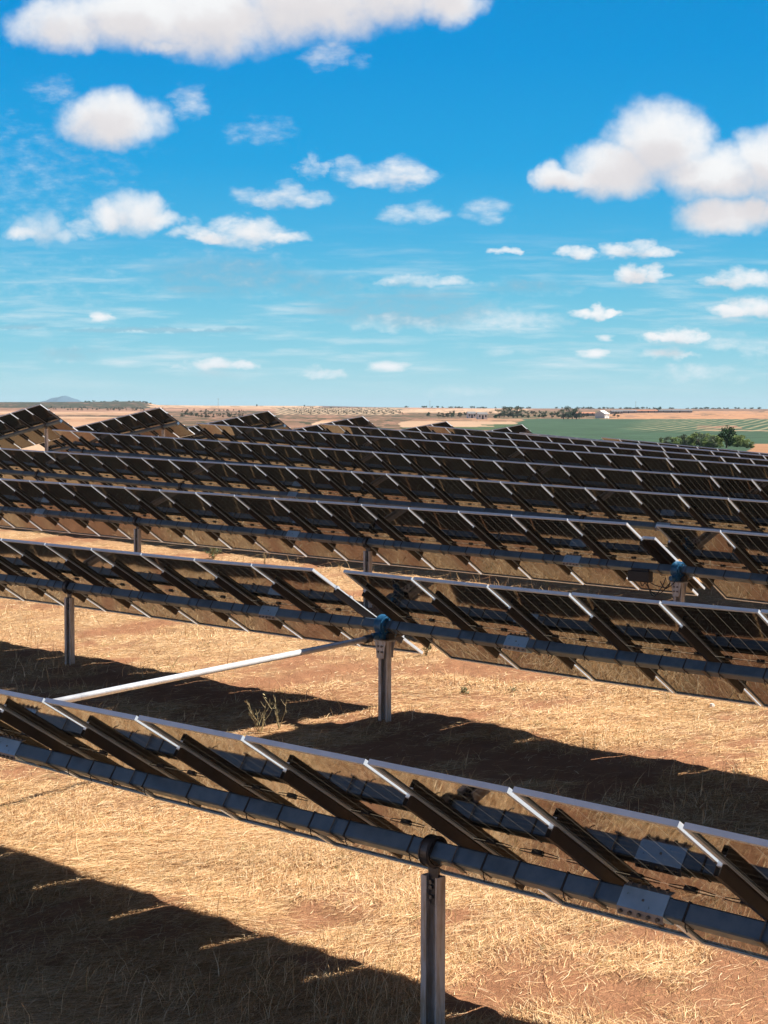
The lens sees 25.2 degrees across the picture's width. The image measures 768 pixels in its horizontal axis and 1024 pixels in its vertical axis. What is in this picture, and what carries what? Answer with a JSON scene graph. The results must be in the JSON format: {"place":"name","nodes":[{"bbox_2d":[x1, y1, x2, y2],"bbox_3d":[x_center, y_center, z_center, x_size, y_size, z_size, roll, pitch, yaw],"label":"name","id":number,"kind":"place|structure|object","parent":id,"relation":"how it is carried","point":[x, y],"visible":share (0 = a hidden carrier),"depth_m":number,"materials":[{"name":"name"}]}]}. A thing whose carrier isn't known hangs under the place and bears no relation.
{"place":"outdoors","nodes":[
{"label":"outdoors","id":0,"kind":"place"},
{"bbox_2d":[41,396,80,401],"bbox_3d":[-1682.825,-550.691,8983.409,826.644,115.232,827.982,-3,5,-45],"label":"mountain","id":1,"kind":"structure","parent":0,"point":[63,399],"depth_m":8858.96,"materials":[{"name":"blue"}]},
{"bbox_2d":[0,401,767,1023],"bbox_3d":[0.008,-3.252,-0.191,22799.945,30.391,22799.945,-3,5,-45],"label":"ground","id":2,"kind":"structure","parent":0,"point":[746,423],"depth_m":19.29,"materials":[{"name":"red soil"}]},
{"bbox_2d":[0,404,77,450],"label":"solar tracker","id":3,"kind":"object","parent":2,"relation":"on","point":[29,426],"visible":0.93,"depth_m":75.23,"materials":[{"name":"glass"}]},
{"bbox_2d":[40,407,194,452],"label":"solar tracker","id":4,"kind":"object","parent":2,"relation":"on","point":[160,422],"visible":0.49,"depth_m":80.53,"materials":[{"name":"glass"}]},
{"bbox_2d":[203,547,222,558],"bbox_3d":[-4.037,0.951,40.438,0.476,0.358,0.404,0,3,1],"label":"weed","id":5,"kind":"object","parent":2,"relation":"on","point":[212,554],"visible":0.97,"depth_m":40.41,"materials":[{"name":"green plant"}]},
{"bbox_2d":[181,411,291,439],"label":"solar tracker","id":6,"kind":"object","parent":2,"relation":"on","point":[266,419],"visible":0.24,"depth_m":84.93,"materials":[{"name":"glass"}]},
{"bbox_2d":[244,694,274,732],"bbox_3d":[-1.501,2.444,20.831,0.365,0.495,0.221,-3,5,-45],"label":"weed","id":7,"kind":"object","parent":2,"relation":"on","point":[263,722],"visible":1,"depth_m":20.79,"materials":[{"name":"beige plant"}]},
{"bbox_2d":[271,695,289,729],"bbox_3d":[-1.274,2.447,20.899,0.228,0.453,0.151,1,3,10],"label":"weed","id":8,"kind":"object","parent":2,"relation":"on","point":[278,720],"visible":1,"depth_m":20.91,"materials":[{"name":"beige plant"}]},
{"bbox_2d":[292,416,376,431],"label":"solar tracker","id":9,"kind":"object","parent":2,"relation":"on","point":[360,421],"visible":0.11,"depth_m":89.63,"materials":[{"name":"glass"}]},
{"bbox_2d":[0,689,767,1023],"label":"solar tracker","id":10,"kind":"object","parent":2,"relation":"on","point":[702,885],"visible":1,"depth_m":11.16,"materials":[{"name":"metal"}]},
{"bbox_2d":[54,634,372,701],"bbox_3d":[-2.276,1.804,18.691,0.097,0.344,6.372,3,5,42],"label":"drive shaft","id":11,"kind":"object","parent":10,"relation":"attached to","point":[176,677],"visible":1,"depth_m":19.03,"materials":[{"name":"silver metal"}]},
{"bbox_2d":[0,538,767,721],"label":"solar tracker","id":12,"kind":"object","parent":2,"relation":"on","point":[713,652],"visible":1,"depth_m":20.60,"materials":[{"name":"metal"}]},
{"bbox_2d":[0,478,767,607],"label":"solar tracker","id":13,"kind":"object","parent":2,"relation":"on","point":[728,564],"visible":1,"depth_m":30.32,"materials":[{"name":"glass"}]},
{"bbox_2d":[0,448,767,545],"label":"solar tracker","id":14,"kind":"object","parent":2,"relation":"on","point":[642,513],"visible":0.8,"depth_m":39.77,"materials":[{"name":"glass"}]},
{"bbox_2d":[52,429,767,500],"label":"solar tracker","id":15,"kind":"object","parent":2,"relation":"on","point":[114,444],"visible":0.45,"depth_m":48.83,"materials":[{"name":"glass"}]},
{"bbox_2d":[422,644,431,655],"bbox_3d":[0.659,2.041,26.170,0.255,0.338,0.177,-3,5,-45],"label":"weed","id":16,"kind":"object","parent":2,"relation":"on","point":[428,648],"visible":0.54,"depth_m":26.16,"materials":[{"name":"beige plant"}]},
{"bbox_2d":[402,421,453,431],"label":"solar tracker","id":17,"kind":"object","parent":2,"relation":"on","point":[424,428],"visible":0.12,"depth_m":94.92,"materials":[{"name":"glass"}]},
{"bbox_2d":[460,685,468,693],"bbox_3d":[1.073,2.387,22.968,0.134,0.147,0.175,0,3,-1],"label":"weed","id":18,"kind":"object","parent":2,"relation":"on","point":[464,690],"visible":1,"depth_m":22.96,"materials":[{"name":"beige plant"}]},
{"bbox_2d":[466,412,475,417],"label":"farmhouse","id":19,"kind":"object","parent":2,"relation":"on","point":[471,414],"visible":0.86,"depth_m":995.06,"materials":[{"name":"white paint"}]},
{"bbox_2d":[196,423,767,479],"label":"solar tracker","id":20,"kind":"object","parent":2,"relation":"on","point":[231,433],"visible":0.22,"depth_m":55.94,"materials":[{"name":"glass"}]},
{"bbox_2d":[476,412,487,418],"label":"farmhouse","id":21,"kind":"object","parent":2,"relation":"on","point":[481,415],"visible":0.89,"depth_m":919.29,"materials":[{"name":"white paint"}]},
{"bbox_2d":[495,409,503,417],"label":"tree","id":22,"kind":"object","parent":2,"relation":"on","point":[501,413],"visible":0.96,"depth_m":1045.77,"materials":[{"name":"green plant"}]},
{"bbox_2d":[488,424,531,432],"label":"solar tracker","id":23,"kind":"object","parent":2,"relation":"on","point":[517,428],"visible":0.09,"depth_m":99.45,"materials":[{"name":"glass"}]},
{"bbox_2d":[507,407,517,417],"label":"tree","id":24,"kind":"object","parent":2,"relation":"on","point":[512,414],"visible":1,"depth_m":1024.97,"materials":[{"name":"green plant"}]},
{"bbox_2d":[515,406,521,417],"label":"tree","id":25,"kind":"object","parent":2,"relation":"on","point":[517,412],"visible":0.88,"depth_m":1034.75,"materials":[{"name":"green plant"}]},
{"bbox_2d":[320,423,767,464],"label":"solar tracker","id":26,"kind":"object","parent":2,"relation":"on","point":[353,430],"visible":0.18,"depth_m":63.24,"materials":[{"name":"glass"}]},
{"bbox_2d":[559,409,568,418],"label":"tree","id":27,"kind":"object","parent":2,"relation":"on","point":[563,415],"visible":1,"depth_m":923.34,"materials":[{"name":"green plant"}]},
{"bbox_2d":[564,406,572,418],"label":"tree","id":28,"kind":"object","parent":2,"relation":"on","point":[569,413],"visible":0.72,"depth_m":942.63,"materials":[{"name":"green plant"}]},
{"bbox_2d":[572,408,580,418],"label":"tree","id":29,"kind":"object","parent":2,"relation":"on","point":[577,413],"visible":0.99,"depth_m":922.69,"materials":[{"name":"green plant"}]},
{"bbox_2d":[580,412,594,415],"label":"barn","id":30,"kind":"structure","parent":2,"relation":"on","point":[591,413],"depth_m":1189.86,"materials":[{"name":"metal"}]},
{"bbox_2d":[427,425,767,459],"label":"solar tracker","id":31,"kind":"object","parent":2,"relation":"on","point":[470,432],"visible":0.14,"depth_m":69.94,"materials":[{"name":"glass"}]},
{"bbox_2d":[595,411,608,417],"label":"farmhouse","id":32,"kind":"object","parent":2,"relation":"on","point":[601,414],"visible":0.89,"depth_m":1013.50,"materials":[{"name":"white paint"}]},
{"bbox_2d":[610,410,622,413],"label":"shed","id":33,"kind":"structure","parent":2,"relation":"on","point":[615,411],"depth_m":1549.75,"materials":[{"name":"grey metal"}]},
{"bbox_2d":[622,410,636,412],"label":"shed","id":34,"kind":"structure","parent":2,"relation":"on","point":[629,411],"depth_m":1670.80,"materials":[{"name":"grey metal"}]},
{"bbox_2d":[519,432,759,454],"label":"solar tracker","id":35,"kind":"object","parent":2,"relation":"on","point":[605,440],"visible":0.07,"depth_m":77.83,"materials":[{"name":"glass"}]},
{"bbox_2d":[637,410,657,412],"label":"shed","id":36,"kind":"structure","parent":2,"relation":"on","point":[647,411],"depth_m":1732.50,"materials":[{"name":"metal"}]},
{"bbox_2d":[664,436,674,443],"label":"hedge tree","id":37,"kind":"object","parent":2,"relation":"on","point":[669,439],"visible":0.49,"depth_m":286.36,"materials":[{"name":"green plant"}]},
{"bbox_2d":[658,410,692,412],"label":"shed","id":38,"kind":"structure","parent":2,"relation":"on","point":[674,411],"depth_m":1753.74,"materials":[{"name":"grey metal"}]},
{"bbox_2d":[672,438,682,444],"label":"hedge tree","id":39,"kind":"object","parent":2,"relation":"on","point":[678,442],"visible":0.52,"depth_m":294.56,"materials":[{"name":"green plant"}]},
{"bbox_2d":[601,437,767,454],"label":"solar tracker","id":40,"kind":"object","parent":2,"relation":"on","point":[655,443],"visible":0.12,"depth_m":82.88,"materials":[{"name":"glass"}]},
{"bbox_2d":[679,434,689,444],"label":"hedge tree","id":41,"kind":"object","parent":2,"relation":"on","point":[684,442],"visible":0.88,"depth_m":289.05,"materials":[{"name":"green plant"}]},
{"bbox_2d":[685,433,697,445],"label":"hedge tree","id":42,"kind":"object","parent":2,"relation":"on","point":[691,438],"visible":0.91,"depth_m":295.84,"materials":[{"name":"green plant"}]},
{"bbox_2d":[692,434,705,446],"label":"hedge tree","id":43,"kind":"object","parent":2,"relation":"on","point":[697,442],"visible":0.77,"depth_m":296.43,"materials":[{"name":"green plant"}]},
{"bbox_2d":[699,437,712,446],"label":"hedge tree","id":44,"kind":"object","parent":2,"relation":"on","point":[703,443],"visible":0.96,"depth_m":283.15,"materials":[{"name":"green plant"}]},
{"bbox_2d":[702,435,716,447],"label":"hedge tree","id":45,"kind":"object","parent":2,"relation":"on","point":[713,441],"visible":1,"depth_m":283.19,"materials":[{"name":"green plant"}]},
{"bbox_2d":[708,435,720,447],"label":"hedge tree","id":46,"kind":"object","parent":2,"relation":"on","point":[717,439],"visible":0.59,"depth_m":287.30,"materials":[{"name":"green plant"}]},
{"bbox_2d":[716,437,723,447],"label":"hedge tree","id":47,"kind":"object","parent":2,"relation":"on","point":[721,445],"visible":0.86,"depth_m":288.67,"materials":[{"name":"green plant"}]},
{"bbox_2d":[718,425,736,447],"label":"tree","id":48,"kind":"object","parent":2,"relation":"on","point":[727,438],"visible":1,"depth_m":285.61,"materials":[{"name":"green plant"}]},
{"bbox_2d":[732,435,742,446],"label":"hedge tree","id":49,"kind":"object","parent":2,"relation":"on","point":[739,441],"visible":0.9,"depth_m":296.70,"materials":[{"name":"green plant"}]},
{"bbox_2d":[741,439,749,447],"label":"hedge tree","id":50,"kind":"object","parent":2,"relation":"on","point":[744,443],"visible":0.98,"depth_m":285.25,"materials":[{"name":"green plant"}]},
{"bbox_2d":[748,441,754,447],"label":"hedge tree","id":51,"kind":"object","parent":2,"relation":"on","point":[750,445],"visible":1,"depth_m":284.69,"materials":[{"name":"green plant"}]},
{"bbox_2d":[0,0,767,408],"label":"sky","id":52,"kind":"structure","parent":0,"point":[348,203],"materials":[{"name":"blue"}]}
]}

